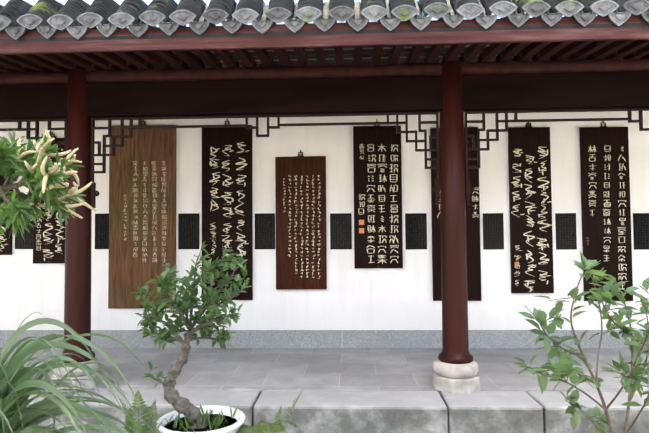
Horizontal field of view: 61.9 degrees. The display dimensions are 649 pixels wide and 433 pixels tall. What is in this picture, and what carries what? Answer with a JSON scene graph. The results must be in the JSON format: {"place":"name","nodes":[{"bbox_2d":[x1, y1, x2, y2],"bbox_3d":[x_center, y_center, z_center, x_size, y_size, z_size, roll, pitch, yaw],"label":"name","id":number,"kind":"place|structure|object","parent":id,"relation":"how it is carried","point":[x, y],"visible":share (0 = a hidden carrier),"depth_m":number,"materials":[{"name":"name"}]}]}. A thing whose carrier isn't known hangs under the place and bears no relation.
{"place":"outdoors","nodes":[
{"label":"outdoors","id":0,"kind":"place"},
{"bbox_2d":[0,0,596,27],"label":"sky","id":1,"kind":"structure","parent":0,"point":[2,2],"materials":[{"name":"white"}]},
{"bbox_2d":[0,40,648,72],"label":"eave rafters","id":2,"kind":"object","parent":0,"point":[118,60],"visible":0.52,"depth_m":4.11,"materials":[{"name":"brown wood"}]},
{"bbox_2d":[0,59,648,84],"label":"eave purlin","id":3,"kind":"object","parent":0,"point":[389,70],"visible":0.81,"depth_m":4.32,"materials":[{"name":"brown wood"}]},
{"bbox_2d":[0,23,648,66],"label":"eave deck","id":4,"kind":"structure","parent":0,"point":[349,58],"depth_m":3.78,"materials":[{"name":"brown wood"}]},
{"label":"ground","id":5,"kind":"structure","parent":0,"visible":0},
{"bbox_2d":[0,129,95,243],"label":"podocarpus tree","id":6,"kind":"object","parent":5,"relation":"on","point":[40,173],"visible":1,"depth_m":1.23,"materials":[{"name":"green plant"}]},
{"bbox_2d":[0,348,648,393],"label":"platform floor","id":7,"kind":"structure","parent":5,"relation":"on","point":[365,369],"depth_m":4.88,"materials":[{"name":"grey stone"}]},
{"bbox_2d":[52,69,101,391],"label":"column","id":8,"kind":"structure","parent":7,"relation":"on","point":[77,285],"depth_m":4.33,"materials":[{"name":"paint"}]},
{"bbox_2d":[0,72,648,119],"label":"lintel beam","id":9,"kind":"structure","parent":8,"relation":"attached to","point":[605,90],"depth_m":4.30,"materials":[{"name":"brown wood"}]},
{"bbox_2d":[0,0,648,39],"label":"eave tiles","id":10,"kind":"object","parent":9,"relation":"on","point":[76,19],"visible":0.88,"depth_m":3.70,"materials":[{"name":"grey ceramic"}]},
{"bbox_2d":[3,50,640,72],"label":"roof rafters","id":11,"kind":"object","parent":10,"relation":"attached to","point":[500,54],"visible":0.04,"depth_m":4.37,"materials":[{"name":"brown wood"}]},
{"bbox_2d":[0,15,648,54],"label":"fascia board","id":12,"kind":"object","parent":10,"relation":"attached to","point":[378,39],"visible":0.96,"depth_m":3.71,"materials":[{"name":"brown wood"}]},
{"bbox_2d":[139,0,582,23],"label":"eave tile mortar","id":13,"kind":"object","parent":10,"relation":"attached to","point":[325,9],"visible":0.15,"depth_m":3.84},
{"bbox_2d":[0,108,648,207],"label":"hanging fretwork lattice","id":14,"kind":"object","parent":9,"relation":"attached to","point":[131,127],"visible":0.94,"depth_m":4.33,"materials":[{"name":"brown wood"}]},
{"bbox_2d":[0,111,648,329],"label":"wall","id":15,"kind":"structure","parent":7,"relation":"on","point":[351,297],"depth_m":5.81,"materials":[{"name":"paint"}]},
{"bbox_2d":[0,171,12,254],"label":"plaque","id":16,"kind":"object","parent":15,"relation":"attached to","point":[6,245],"visible":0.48,"depth_m":5.96,"materials":[{"name":"wood"}]},
{"bbox_2d":[33,132,64,262],"bbox_3d":[-3.007,-0.214,5.957,0.396,1.457,0.048,-1,-2,3],"label":"plaque","id":17,"kind":"object","parent":15,"relation":"attached to","point":[49,239],"visible":0.38,"depth_m":5.93,"materials":[{"name":"wood"}]},
{"bbox_2d":[108,120,175,307],"bbox_3d":[-1.990,-0.040,5.904,0.736,2.071,0.048,-1,-2,3],"label":"plaque","id":18,"kind":"object","parent":15,"relation":"attached to","point":[142,207],"visible":1,"depth_m":5.90,"materials":[{"name":"wood"}]},
{"bbox_2d":[202,119,252,299],"bbox_3d":[-1.058,-0.085,5.864,0.550,1.972,0.048,-1,-2,3],"label":"plaque","id":19,"kind":"object","parent":15,"relation":"attached to","point":[227,208],"visible":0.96,"depth_m":5.86,"materials":[{"name":"wood"}]},
{"bbox_2d":[275,150,326,289],"bbox_3d":[-0.254,0.028,5.823,0.546,1.506,0.048,-1,-2,3],"label":"plaque","id":20,"kind":"object","parent":15,"relation":"attached to","point":[301,243],"visible":1,"depth_m":5.81,"materials":[{"name":"wood"}]},
{"bbox_2d":[37,48,600,71],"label":"roof","id":21,"kind":"structure","parent":15,"relation":"attached to","point":[349,63],"depth_m":4.25,"materials":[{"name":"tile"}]},
{"bbox_2d":[0,330,646,348],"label":"wall skirting","id":22,"kind":"object","parent":15,"relation":"attached to","point":[362,338],"depth_m":5.76,"materials":[{"name":"grey stone"}]},
{"bbox_2d":[15,213,648,249],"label":"inscribed stone tablets","id":23,"kind":"object","parent":15,"relation":"attached to","point":[341,230],"visible":0.92,"depth_m":5.82,"materials":[{"name":"black stone"}]},
{"bbox_2d":[353,119,402,267],"bbox_3d":[0.571,-0.249,5.796,0.513,1.603,0.048,-1,-2,3],"label":"plaque","id":24,"kind":"object","parent":15,"relation":"attached to","point":[377,164],"visible":1,"depth_m":5.79,"materials":[{"name":"wood"}]},
{"bbox_2d":[430,127,480,300],"bbox_3d":[1.395,-0.068,5.752,0.502,1.916,0.048,-1,-2,3],"label":"plaque","id":25,"kind":"object","parent":15,"relation":"attached to","point":[473,250],"visible":0.42,"depth_m":5.74,"materials":[{"name":"wood"}]},
{"bbox_2d":[508,122,553,292],"bbox_3d":[2.193,-0.109,5.718,0.452,1.828,0.048,-1,-2,3],"label":"plaque","id":26,"kind":"object","parent":15,"relation":"attached to","point":[530,204],"visible":1,"depth_m":5.71,"materials":[{"name":"wood"}]},
{"bbox_2d":[579,121,632,300],"bbox_3d":[2.960,-0.069,5.681,0.490,1.903,0.048,-1,-2,3],"label":"plaque","id":27,"kind":"object","parent":15,"relation":"attached to","point":[605,197],"visible":0.96,"depth_m":5.68,"materials":[{"name":"wood"}]},
{"bbox_2d":[432,61,479,393],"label":"column","id":28,"kind":"structure","parent":7,"relation":"on","point":[456,367],"depth_m":4.19,"materials":[{"name":"paint"}]},
{"bbox_2d":[26,389,648,432],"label":"platform kerb","id":29,"kind":"structure","parent":5,"relation":"on","point":[323,411],"depth_m":3.80,"materials":[{"name":"stone"}]},
{"bbox_3d":[0.186,1.303,1.715,4.913,0.646,1.002,-1,-2,3],"label":"rockery ledge","id":30,"kind":"object","parent":5,"relation":"on","visible":0},
{"bbox_2d":[0,312,149,432],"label":"strap leaf clump","id":31,"kind":"object","parent":30,"relation":"on","point":[17,390],"visible":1,"depth_m":1.38,"materials":[{"name":"green plant"}]},
{"bbox_2d":[156,405,245,432],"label":"bonsai pot","id":32,"kind":"object","parent":30,"relation":"on","point":[234,424],"visible":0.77,"depth_m":2.09,"materials":[{"name":"white ceramic"}]},
{"bbox_2d":[133,242,251,428],"bbox_3d":[-0.510,0.459,2.083,0.438,0.733,0.458,0,-2,-13],"label":"bonsai tree","id":33,"kind":"object","parent":32,"relation":"on","point":[211,297],"visible":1,"depth_m":2.05,"materials":[{"name":"green plant"}]},
{"bbox_2d":[165,405,238,431],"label":"pot weeds","id":34,"kind":"object","parent":32,"relation":"on","point":[215,422],"visible":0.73,"depth_m":2.06,"materials":[{"name":"green plant"}]},
{"bbox_2d":[236,420,300,432],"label":"mossy rock","id":35,"kind":"object","parent":30,"relation":"on","point":[280,426],"visible":0.9,"depth_m":2.04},
{"bbox_2d":[108,390,301,432],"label":"ferns","id":36,"kind":"object","parent":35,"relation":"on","point":[131,423],"visible":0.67,"depth_m":2.00,"materials":[{"name":"green plant"}]},
{"bbox_3d":[0.919,0.885,1.671,0.249,0.174,0.249,-1,-2,3],"label":"potted shrub","id":37,"kind":"object","parent":30,"relation":"on","visible":0},
{"bbox_2d":[513,250,648,432],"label":"potted shrub","id":38,"kind":"object","parent":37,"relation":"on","point":[564,367],"visible":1,"depth_m":1.62,"materials":[{"name":"green plant"}]}
]}

